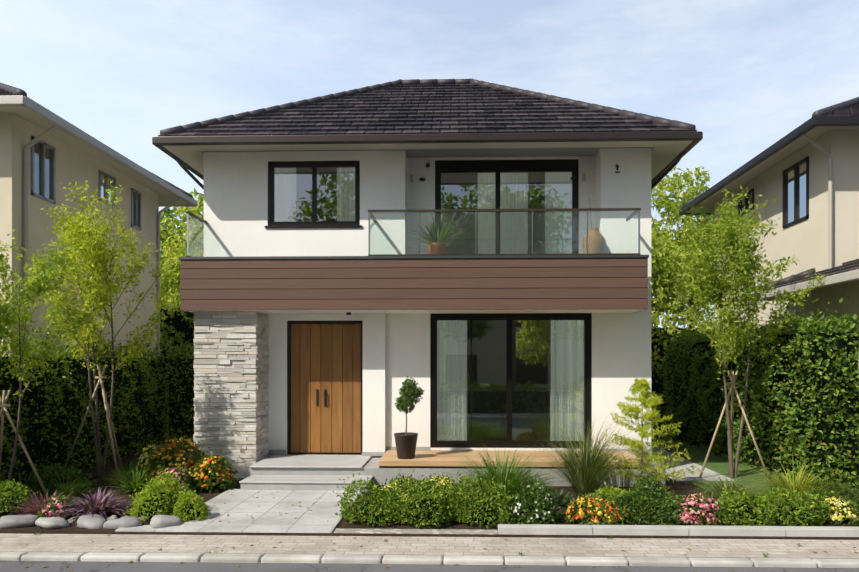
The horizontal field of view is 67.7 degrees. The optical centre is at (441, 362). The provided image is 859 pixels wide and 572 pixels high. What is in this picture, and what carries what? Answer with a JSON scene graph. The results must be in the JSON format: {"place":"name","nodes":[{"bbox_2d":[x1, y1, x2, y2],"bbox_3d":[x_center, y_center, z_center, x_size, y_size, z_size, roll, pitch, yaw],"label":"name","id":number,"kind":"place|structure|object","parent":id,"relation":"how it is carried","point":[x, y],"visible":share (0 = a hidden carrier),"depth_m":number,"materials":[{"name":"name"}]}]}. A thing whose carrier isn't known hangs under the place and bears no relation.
{"place":"outdoors","nodes":[
{"label":"outdoors","id":0,"kind":"place"},
{"bbox_2d":[0,95,196,206],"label":"roof gutter","id":1,"kind":"object","parent":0,"point":[43,113],"visible":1,"depth_m":11.95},
{"bbox_2d":[132,442,172,485],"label":"shrub","id":2,"kind":"object","parent":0,"point":[149,450],"depth_m":9.67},
{"bbox_2d":[155,489,362,532],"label":"path","id":3,"kind":"structure","parent":0,"point":[292,504],"depth_m":7.95,"materials":[{"name":"stone"}]},
{"bbox_2d":[241,480,371,491],"bbox_3d":[-2.006,1.846,9.602,1.869,0.148,0.530,0,0,2],"label":"step","id":4,"kind":"object","parent":3,"relation":"on","point":[266,486],"visible":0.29,"depth_m":9.34,"materials":[{"name":"concrete"}]},
{"bbox_2d":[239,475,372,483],"bbox_3d":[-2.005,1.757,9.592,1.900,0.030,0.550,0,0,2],"label":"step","id":5,"kind":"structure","parent":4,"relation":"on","point":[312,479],"depth_m":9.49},
{"bbox_2d":[181,258,646,299],"bbox_3d":[-0.478,-1.240,10.196,7.416,0.810,0.038,0,0,2],"label":"band backing","id":6,"kind":"object","parent":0,"point":[408,278],"visible":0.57,"depth_m":10.18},
{"bbox_2d":[296,204,548,440],"bbox_3d":[-0.199,-0.945,13.958,7.679,5.630,6.000,0,0,2],"label":"house interior","id":7,"kind":"object","parent":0,"point":[497,371],"depth_m":14.71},
{"bbox_2d":[201,147,653,205],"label":"soffit","id":8,"kind":"structure","parent":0,"point":[492,152],"depth_m":12.19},
{"bbox_2d":[0,533,858,558],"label":"pavement","id":9,"kind":"structure","parent":0,"point":[263,545],"depth_m":6.70,"materials":[{"name":"concrete"}]},
{"bbox_2d":[0,426,858,539],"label":"garden soil","id":10,"kind":"structure","parent":0,"point":[682,487],"depth_m":7.40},
{"bbox_2d":[0,515,38,528],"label":"river stone","id":11,"kind":"object","parent":10,"relation":"on","point":[12,521],"visible":0.71,"depth_m":7.30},
{"bbox_2d":[0,478,43,513],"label":"shrub","id":12,"kind":"object","parent":10,"relation":"on","point":[18,489],"depth_m":8.01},
{"bbox_2d":[0,390,48,498],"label":"tree stakes","id":13,"kind":"object","parent":10,"relation":"on","point":[3,404],"visible":0.83,"depth_m":8.63,"materials":[{"name":"brown wood"}]},
{"bbox_2d":[5,490,74,516],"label":"maroon plant","id":14,"kind":"object","parent":10,"relation":"on","point":[36,505],"visible":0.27,"depth_m":7.82,"materials":[{"name":"purple plant"}]},
{"bbox_2d":[0,229,94,491],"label":"tree","id":15,"kind":"object","parent":10,"relation":"on","point":[8,308],"depth_m":8.61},
{"bbox_2d":[35,517,68,529],"bbox_3d":[-4.465,1.857,7.334,0.336,0.161,0.280,0,0,38],"label":"boulder","id":16,"kind":"object","parent":10,"relation":"on","point":[49,523],"visible":0.88,"depth_m":7.26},
{"bbox_2d":[21,462,96,496],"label":"shrub","id":17,"kind":"object","parent":10,"relation":"on","point":[51,471],"depth_m":9.12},
{"bbox_2d":[37,490,80,517],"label":"pink flower","id":18,"kind":"object","parent":10,"relation":"on","point":[51,502],"depth_m":7.62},
{"bbox_2d":[26,473,102,501],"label":"grass","id":19,"kind":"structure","parent":10,"relation":"on","point":[68,490],"depth_m":8.85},
{"bbox_2d":[0,112,158,357],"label":"house walls","id":20,"kind":"structure","parent":10,"relation":"on","point":[78,166],"depth_m":12.30,"materials":[{"name":"paint"}]},
{"bbox_2d":[31,136,141,357],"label":"house window frames","id":21,"kind":"structure","parent":20,"relation":"attached to","point":[53,149],"depth_m":11.95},
{"bbox_2d":[34,142,138,357],"bbox_3d":[-7.240,-1.535,13.278,0.001,4.960,3.840,0,0,2],"label":"window glass","id":22,"kind":"object","parent":21,"relation":"in","point":[37,170],"depth_m":11.81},
{"bbox_2d":[0,106,189,204],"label":"roof soffit","id":23,"kind":"structure","parent":20,"relation":"attached to","point":[166,197],"depth_m":12.94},
{"bbox_2d":[24,125,180,355],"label":"house pipes","id":24,"kind":"object","parent":20,"relation":"attached to","point":[39,137],"visible":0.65,"depth_m":11.11,"materials":[{"name":"beige"}]},
{"bbox_2d":[0,323,176,490],"bbox_3d":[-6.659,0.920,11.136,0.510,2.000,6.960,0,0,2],"label":"hedge","id":25,"kind":"object","parent":10,"relation":"on","point":[37,446],"visible":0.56,"depth_m":11.10,"materials":[{"name":"green plant"}]},
{"bbox_2d":[76,514,107,528],"bbox_3d":[-4.029,1.862,7.403,0.395,0.153,0.290,7,10,24],"label":"boulder","id":26,"kind":"object","parent":10,"relation":"on","point":[93,521],"visible":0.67,"depth_m":7.32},
{"bbox_2d":[64,365,122,477],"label":"tree stakes","id":27,"kind":"object","parent":10,"relation":"on","point":[100,377],"visible":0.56,"depth_m":10.44,"materials":[{"name":"brown wood"}]},
{"bbox_2d":[56,488,132,523],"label":"purple plant","id":28,"kind":"object","parent":10,"relation":"on","point":[97,504],"visible":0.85,"depth_m":7.79,"materials":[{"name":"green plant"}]},
{"bbox_2d":[11,179,189,476],"bbox_3d":[-5.603,-0.500,10.460,2.221,4.748,2.190,0,0,2],"label":"tree","id":29,"kind":"object","parent":10,"relation":"on","point":[87,294],"depth_m":10.32,"materials":[{"name":"plant"}]},
{"bbox_2d":[103,516,142,528],"bbox_3d":[-3.650,1.857,7.351,0.426,0.168,0.265,-3,-2,-3],"label":"river stone","id":30,"kind":"object","parent":10,"relation":"on","point":[129,521],"visible":0.81,"depth_m":7.26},
{"bbox_2d":[100,463,155,492],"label":"ornamental grass","id":31,"kind":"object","parent":10,"relation":"on","point":[130,483],"depth_m":9.25,"materials":[{"name":"green plant"}]},
{"bbox_2d":[123,468,206,521],"bbox_3d":[-3.348,1.594,7.823,1.002,0.589,1.012,0,0,2],"label":"lime shrub","id":32,"kind":"object","parent":10,"relation":"on","point":[140,498],"depth_m":7.67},
{"bbox_2d":[150,515,182,527],"bbox_3d":[-3.178,1.853,7.388,0.350,0.163,0.348,7,-9,-25],"label":"boulder","id":33,"kind":"object","parent":10,"relation":"on","point":[159,521],"visible":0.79,"depth_m":7.27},
{"bbox_2d":[151,464,195,493],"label":"flowering shrub","id":34,"kind":"object","parent":10,"relation":"on","point":[187,481],"depth_m":9.06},
{"bbox_2d":[160,207,191,264],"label":"tree leaves","id":35,"kind":"object","parent":10,"relation":"on","point":[168,212],"depth_m":23.64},
{"bbox_2d":[157,331,196,446],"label":"hedge leaves","id":36,"kind":"object","parent":10,"relation":"on","point":[176,371],"visible":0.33,"depth_m":14.11,"materials":[{"name":"green plant"}]},
{"bbox_2d":[144,430,209,487],"bbox_3d":[-3.986,1.464,9.697,0.936,0.911,0.912,0,0,23],"label":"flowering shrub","id":37,"kind":"object","parent":10,"relation":"on","point":[153,465],"visible":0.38,"depth_m":9.55,"materials":[{"name":"orange plant"}]},
{"bbox_2d":[147,437,204,478],"bbox_3d":[-3.968,1.484,9.707,0.807,0.692,0.704,0,0,17],"label":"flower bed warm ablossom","id":38,"kind":"object","parent":37,"relation":"attached to","point":[181,455],"visible":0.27,"depth_m":9.52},
{"bbox_2d":[160,309,194,423],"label":"shrubs","id":39,"kind":"object","parent":10,"relation":"on","point":[177,323],"depth_m":18.89,"materials":[{"name":"green plant"}]},
{"bbox_2d":[160,289,195,425],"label":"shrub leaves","id":40,"kind":"object","parent":10,"relation":"on","point":[172,303],"visible":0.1,"depth_m":18.77,"materials":[{"name":"green plant"}]},
{"bbox_2d":[160,188,203,308],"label":"tree leaves","id":41,"kind":"object","parent":10,"relation":"on","point":[171,280],"depth_m":20.38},
{"bbox_2d":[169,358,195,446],"bbox_3d":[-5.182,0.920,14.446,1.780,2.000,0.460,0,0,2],"label":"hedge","id":42,"kind":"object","parent":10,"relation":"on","point":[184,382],"visible":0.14,"depth_m":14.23,"materials":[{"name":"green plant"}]},
{"bbox_2d":[167,489,209,521],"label":"lime shrub","id":43,"kind":"object","parent":10,"relation":"on","point":[193,497],"depth_m":7.58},
{"bbox_2d":[180,450,238,493],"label":"flowering bush","id":44,"kind":"object","parent":10,"relation":"on","point":[226,481],"visible":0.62,"depth_m":9.36,"materials":[{"name":"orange plant"}]},
{"bbox_2d":[188,456,231,487],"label":"flowers","id":45,"kind":"object","parent":44,"relation":"on","point":[213,462],"visible":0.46,"depth_m":9.36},
{"bbox_2d":[197,332,265,427],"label":"cladding","id":46,"kind":"structure","parent":10,"relation":"on","point":[231,364],"depth_m":10.48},
{"bbox_2d":[193,311,268,465],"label":"stone pillar","id":47,"kind":"structure","parent":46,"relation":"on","point":[238,445],"depth_m":10.44,"materials":[{"name":"stone"}]},
{"bbox_2d":[332,472,403,525],"bbox_3d":[-0.751,1.596,7.620,0.951,0.586,0.809,0,0,-41],"label":"box shrub","id":48,"kind":"object","parent":10,"relation":"on","point":[347,506],"visible":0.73,"depth_m":7.46,"materials":[{"name":"green plant"}]},
{"bbox_2d":[334,528,497,533],"bbox_3d":[-0.287,1.903,7.117,1.812,0.054,0.153,0,0,2],"label":"edging","id":49,"kind":"object","parent":10,"relation":"on","point":[421,531],"visible":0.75,"depth_m":7.08,"materials":[{"name":"concrete"}]},
{"bbox_2d":[377,469,460,527],"bbox_3d":[-0.247,1.583,7.631,0.969,0.628,0.968,0,0,38],"label":"box shrub","id":50,"kind":"object","parent":10,"relation":"on","point":[423,492],"visible":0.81,"depth_m":7.42,"materials":[{"name":"green plant"}]},
{"bbox_2d":[404,496,448,524],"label":"box shrub","id":51,"kind":"object","parent":10,"relation":"on","point":[429,514],"visible":0.27,"depth_m":7.41,"materials":[{"name":"green plant"}]},
{"bbox_2d":[204,148,650,456],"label":"house walls","id":52,"kind":"structure","parent":10,"relation":"on","point":[396,350],"depth_m":10.98,"materials":[{"name":"paint"}]},
{"bbox_2d":[265,161,361,227],"bbox_3d":[-2.206,-2.890,11.060,1.677,1.160,0.155,0,0,2],"label":"window frame","id":53,"kind":"object","parent":52,"relation":"attached to","point":[314,222],"visible":0.88,"depth_m":11.06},
{"bbox_2d":[274,167,354,221],"bbox_3d":[-2.205,-2.907,11.098,1.537,1.065,0.001,0,0,2],"label":"window glass","id":54,"kind":"object","parent":53,"relation":"in","point":[320,199],"depth_m":11.10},
{"bbox_2d":[275,167,354,221],"bbox_3d":[-2.201,-2.892,11.264,1.533,1.055,0.135,0,0,2],"label":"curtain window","id":55,"kind":"structure","parent":52,"relation":"attached to","point":[341,197],"depth_m":11.26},
{"bbox_2d":[287,321,362,454],"bbox_3d":[-2.006,0.441,11.082,1.324,2.312,0.110,0,0,2],"label":"door frame","id":56,"kind":"object","parent":52,"relation":"attached to","point":[289,323],"visible":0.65,"depth_m":11.04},
{"bbox_2d":[291,324,360,452],"bbox_3d":[-2.006,0.452,11.085,1.220,2.231,0.045,0,0,2],"label":"front door","id":57,"kind":"structure","parent":56,"relation":"in","point":[327,357],"depth_m":11.06,"materials":[{"name":"wood"}]},
{"bbox_2d":[184,309,644,313],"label":"balcony","id":58,"kind":"structure","parent":52,"relation":"attached to","point":[451,311],"depth_m":10.52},
{"bbox_2d":[180,258,647,312],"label":"band boards","id":59,"kind":"object","parent":58,"relation":"attached to","point":[366,294],"visible":0.98,"depth_m":10.16,"materials":[{"name":"wood"}]},
{"bbox_2d":[186,208,640,256],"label":"railing rails","id":60,"kind":"object","parent":59,"relation":"on","point":[492,210],"visible":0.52,"depth_m":10.19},
{"bbox_2d":[179,255,648,259],"bbox_3d":[-0.468,-1.665,10.555,7.470,0.040,0.820,0,0,2],"label":"balcony ledge","id":61,"kind":"object","parent":59,"relation":"on","point":[426,257],"visible":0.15,"depth_m":10.15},
{"bbox_2d":[187,210,639,254],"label":"railing posts","id":62,"kind":"object","parent":61,"relation":"on","point":[419,232],"visible":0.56,"depth_m":10.19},
{"bbox_2d":[189,211,637,256],"bbox_3d":[-0.474,-2.047,10.595,7.234,0.705,0.740,0,0,2],"label":"glass railing","id":63,"kind":"object","parent":62,"relation":"attached to","point":[632,234],"visible":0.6,"depth_m":10.21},
{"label":"balcony floor","id":64,"kind":"structure","parent":58,"relation":"on","visible":0},
{"bbox_2d":[582,228,604,253],"bbox_3d":[2.560,-1.912,10.801,0.370,0.665,0.367,0,0,2],"label":"vase","id":65,"kind":"object","parent":64,"relation":"on","point":[596,243],"depth_m":10.66,"materials":[{"name":"ceramic"}]},
{"bbox_2d":[163,141,691,179],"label":"roof soffit","id":66,"kind":"structure","parent":52,"relation":"on","point":[664,154],"depth_m":10.68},
{"bbox_2d":[158,84,696,136],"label":"roof tiles","id":67,"kind":"object","parent":66,"relation":"on","point":[435,108],"visible":0.38,"depth_m":11.21,"materials":[{"name":"tile"}]},
{"bbox_2d":[152,131,702,184],"bbox_3d":[-0.176,-3.590,13.958,8.795,0.150,7.570,0,0,2],"label":"gutter","id":68,"kind":"object","parent":66,"relation":"attached to","point":[694,137],"visible":0.58,"depth_m":10.20,"materials":[{"name":"grey"}]},
{"bbox_2d":[160,78,695,134],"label":"roof ridge caps","id":69,"kind":"object","parent":66,"relation":"on","point":[528,93],"visible":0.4,"depth_m":11.89,"materials":[{"name":"grey tile"}]},
{"bbox_2d":[174,153,683,189],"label":"downpipes","id":70,"kind":"object","parent":52,"relation":"attached to","point":[653,185],"visible":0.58,"depth_m":11.17,"materials":[{"name":"grey"}]},
{"bbox_2d":[435,159,578,253],"bbox_3d":[1.151,-2.610,11.405,2.540,1.960,0.100,0,0,2],"label":"sliding door frame","id":71,"kind":"object","parent":52,"relation":"attached to","point":[497,167],"visible":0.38,"depth_m":11.36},
{"bbox_2d":[437,320,583,440],"bbox_3d":[1.186,0.333,11.180,2.643,2.235,0.138,0,0,2],"label":"window curtain","id":72,"kind":"object","parent":52,"relation":"hanging from","point":[445,363],"depth_m":11.17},
{"bbox_2d":[430,313,591,447],"bbox_3d":[1.181,0.318,11.004,2.753,2.305,0.100,0,0,2],"label":"window frame","id":73,"kind":"object","parent":52,"relation":"attached to","point":[509,318],"visible":0.9,"depth_m":10.96,"materials":[{"name":"brown metal"}]},
{"bbox_2d":[437,320,583,440],"bbox_3d":[1.181,0.318,11.004,2.668,2.220,0.001,0,0,2],"label":"window glass","id":74,"kind":"object","parent":73,"relation":"in","point":[514,367],"depth_m":11.00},
{"bbox_2d":[478,172,571,253],"bbox_3d":[1.512,-2.545,11.593,1.727,1.790,0.172,0,0,2],"label":"curtain","id":75,"kind":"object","parent":52,"relation":"attached to","point":[503,186],"depth_m":11.58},
{"bbox_2d":[250,457,657,486],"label":"plinth","id":76,"kind":"structure","parent":10,"relation":"on","point":[373,469],"depth_m":9.81,"materials":[{"name":"concrete"}]},
{"bbox_2d":[250,455,371,467],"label":"porch slab","id":77,"kind":"structure","parent":76,"relation":"on","point":[316,461],"depth_m":10.28,"materials":[{"name":"tile"}]},
{"bbox_2d":[268,447,651,457],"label":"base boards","id":78,"kind":"object","parent":10,"relation":"on","point":[277,452],"visible":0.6,"depth_m":10.95,"materials":[{"name":"concrete"}]},
{"bbox_2d":[460,499,495,523],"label":"box shrub","id":79,"kind":"object","parent":10,"relation":"on","point":[486,520],"visible":0.42,"depth_m":7.46,"materials":[{"name":"green plant"}]},
{"bbox_2d":[440,470,516,527],"bbox_3d":[0.418,1.582,7.486,0.861,0.625,0.833,0,0,-15],"label":"box shrub","id":80,"kind":"object","parent":10,"relation":"on","point":[498,505],"visible":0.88,"depth_m":7.44,"materials":[{"name":"green plant"}]},
{"bbox_2d":[435,444,581,526],"bbox_3d":[0.719,1.655,8.492,2.879,1.274,2.874,0,0,-26],"label":"dark grass tuft","id":81,"kind":"object","parent":10,"relation":"on","point":[514,477],"visible":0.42,"depth_m":8.48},
{"bbox_2d":[379,450,645,466],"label":"deck","id":82,"kind":"structure","parent":10,"relation":"on","point":[421,457],"depth_m":10.01,"materials":[{"name":"brown wood"}]},
{"bbox_2d":[394,432,417,458],"bbox_3d":[-0.562,1.316,10.047,0.390,0.385,0.390,0,0,2],"label":"plant pot","id":83,"kind":"object","parent":82,"relation":"on","point":[405,446],"visible":1,"depth_m":9.92,"materials":[{"name":"brown"}]},
{"bbox_2d":[395,376,424,434],"bbox_3d":[-0.525,0.695,10.080,0.395,0.967,0.538,0,0,44],"label":"potted tree","id":84,"kind":"object","parent":83,"relation":"in","point":[410,392],"depth_m":10.04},
{"bbox_2d":[506,476,562,523],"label":"flower shrub","id":85,"kind":"object","parent":10,"relation":"on","point":[523,499],"depth_m":7.40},
{"bbox_2d":[494,416,658,495],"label":"tall ornamental grass","id":86,"kind":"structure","parent":10,"relation":"on","point":[586,470],"depth_m":8.87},
{"bbox_2d":[561,492,629,524],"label":"orange flower","id":87,"kind":"object","parent":10,"relation":"on","point":[592,509],"depth_m":7.39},
{"bbox_2d":[604,466,682,524],"bbox_3d":[2.405,1.584,7.541,0.846,0.638,0.815,0,0,-30],"label":"round shrub","id":88,"kind":"object","parent":10,"relation":"on","point":[658,494],"visible":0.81,"depth_m":7.43,"materials":[{"name":"green plant"}]},
{"bbox_2d":[601,378,703,483],"bbox_3d":[2.974,1.057,9.257,1.472,1.687,1.472,0,0,2],"label":"young conifer","id":89,"kind":"object","parent":10,"relation":"on","point":[642,385],"depth_m":9.15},
{"bbox_2d":[651,215,697,318],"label":"tree leaves","id":90,"kind":"object","parent":10,"relation":"on","point":[660,247],"visible":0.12,"depth_m":19.26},
{"bbox_2d":[651,328,703,426],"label":"shrubs","id":91,"kind":"object","parent":10,"relation":"on","point":[655,386],"visible":0.07,"depth_m":18.50,"materials":[{"name":"green plant"}]},
{"bbox_2d":[498,524,858,536],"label":"planter kerb","id":92,"kind":"structure","parent":10,"relation":"on","point":[688,530],"depth_m":6.98,"materials":[{"name":"concrete"}]},
{"bbox_2d":[651,287,709,428],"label":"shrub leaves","id":93,"kind":"object","parent":10,"relation":"on","point":[671,324],"visible":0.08,"depth_m":18.44,"materials":[{"name":"green plant"}]},
{"bbox_2d":[651,166,713,327],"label":"tree leaves","id":94,"kind":"object","parent":10,"relation":"on","point":[661,201],"depth_m":21.61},
{"bbox_2d":[665,488,727,525],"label":"pink flower","id":95,"kind":"object","parent":10,"relation":"on","point":[703,519],"depth_m":7.31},
{"bbox_2d":[685,470,763,501],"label":"variegated grass","id":96,"kind":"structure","parent":10,"relation":"on","point":[719,487],"depth_m":8.85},
{"bbox_2d":[716,483,782,525],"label":"round shrub","id":97,"kind":"object","parent":10,"relation":"on","point":[750,499],"visible":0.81,"depth_m":7.26,"materials":[{"name":"green plant"}]},
{"bbox_2d":[749,483,835,525],"bbox_3d":[4.042,1.667,7.501,0.896,0.446,0.896,0,0,43],"label":"round shrub","id":98,"kind":"object","parent":10,"relation":"on","point":[785,495],"visible":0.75,"depth_m":7.35,"materials":[{"name":"green plant"}]},
{"bbox_2d":[735,453,856,501],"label":"yellow grass","id":99,"kind":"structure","parent":10,"relation":"on","point":[798,484],"depth_m":8.65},
{"bbox_2d":[802,478,858,508],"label":"shrub","id":100,"kind":"object","parent":10,"relation":"on","point":[837,486],"depth_m":8.31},
{"bbox_2d":[815,495,858,526],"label":"yellow flower","id":101,"kind":"object","parent":10,"relation":"on","point":[854,512],"depth_m":7.46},
{"bbox_2d":[0,560,858,571],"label":"road","id":102,"kind":"structure","parent":0,"point":[58,566],"depth_m":6.11,"materials":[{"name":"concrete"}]},
{"bbox_2d":[0,0,858,327],"label":"sky","id":103,"kind":"structure","parent":0,"point":[747,74],"materials":[{"name":"blue"}]},
{"bbox_2d":[402,212,472,251],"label":"balcony plant","id":104,"kind":"object","parent":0,"point":[440,233],"depth_m":10.77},
{"bbox_2d":[441,172,571,253],"bbox_3d":[1.151,-2.560,11.405,2.465,1.785,0.001,0,0,2],"label":"door glass","id":105,"kind":"object","parent":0,"point":[506,200],"depth_m":11.40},
{"bbox_2d":[651,445,733,480],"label":"side path","id":106,"kind":"structure","parent":0,"point":[689,464],"depth_m":11.03,"materials":[{"name":"stone"}]},
{"bbox_2d":[651,431,794,501],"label":"lawn","id":107,"kind":"structure","parent":0,"point":[718,463],"depth_m":11.64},
{"bbox_2d":[699,370,770,481],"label":"tree stakes","id":108,"kind":"object","parent":107,"relation":"on","point":[732,383],"visible":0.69,"depth_m":10.35,"materials":[{"name":"brown wood"}]},
{"bbox_2d":[659,184,824,477],"bbox_3d":[4.932,-0.490,10.265,2.686,4.729,2.099,0,0,2],"label":"tree","id":109,"kind":"object","parent":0,"point":[715,254],"depth_m":10.31,"materials":[{"name":"plant"}]},
{"label":"ground","id":110,"kind":"structure","parent":0,"visible":0},
{"bbox_2d":[0,552,858,567],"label":"kerb","id":111,"kind":"structure","parent":110,"relation":"on","point":[439,559],"depth_m":6.26,"materials":[{"name":"concrete"}]},
{"bbox_2d":[651,296,858,487],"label":"hedge","id":112,"kind":"object","parent":110,"relation":"on","point":[799,326],"depth_m":10.53,"materials":[{"name":"plant"}]},
{"bbox_2d":[714,130,858,473],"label":"house walls","id":113,"kind":"structure","parent":110,"relation":"on","point":[805,242],"depth_m":11.96,"materials":[{"name":"paint"}]},
{"bbox_2d":[683,103,858,206],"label":"house roof tiles","id":114,"kind":"object","parent":113,"relation":"on","point":[853,110],"visible":0.15,"depth_m":11.46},
{"bbox_2d":[683,97,858,205],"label":"house roof ridge caps","id":115,"kind":"object","parent":114,"relation":"on","point":[832,108],"visible":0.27,"depth_m":11.70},
{"bbox_2d":[686,126,858,212],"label":"soffit","id":116,"kind":"structure","parent":113,"relation":"attached to","point":[793,147],"depth_m":13.50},
{"bbox_2d":[679,116,858,214],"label":"gutter","id":117,"kind":"object","parent":116,"relation":"attached to","point":[794,135],"visible":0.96,"depth_m":12.22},
{"bbox_2d":[738,156,808,227],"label":"house window frames","id":118,"kind":"structure","parent":113,"relation":"attached to","point":[784,172],"depth_m":12.76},
{"bbox_2d":[741,162,805,223],"bbox_3d":[7.066,-1.495,12.212,0.001,4.880,6.260,0,0,2],"label":"window glass","id":119,"kind":"object","parent":118,"relation":"in","point":[801,190],"depth_m":12.89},
{"bbox_2d":[753,269,858,300],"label":"fascia","id":120,"kind":"structure","parent":113,"relation":"attached to","point":[844,277],"depth_m":10.46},
{"bbox_2d":[759,259,858,291],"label":"low house roof tiles","id":121,"kind":"object","parent":113,"relation":"attached to","point":[852,265],"visible":0.27,"depth_m":11.12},
{"bbox_2d":[801,133,831,268],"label":"house pipes","id":122,"kind":"object","parent":113,"relation":"attached to","point":[817,146],"visible":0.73,"depth_m":11.45,"materials":[{"name":"beige"}]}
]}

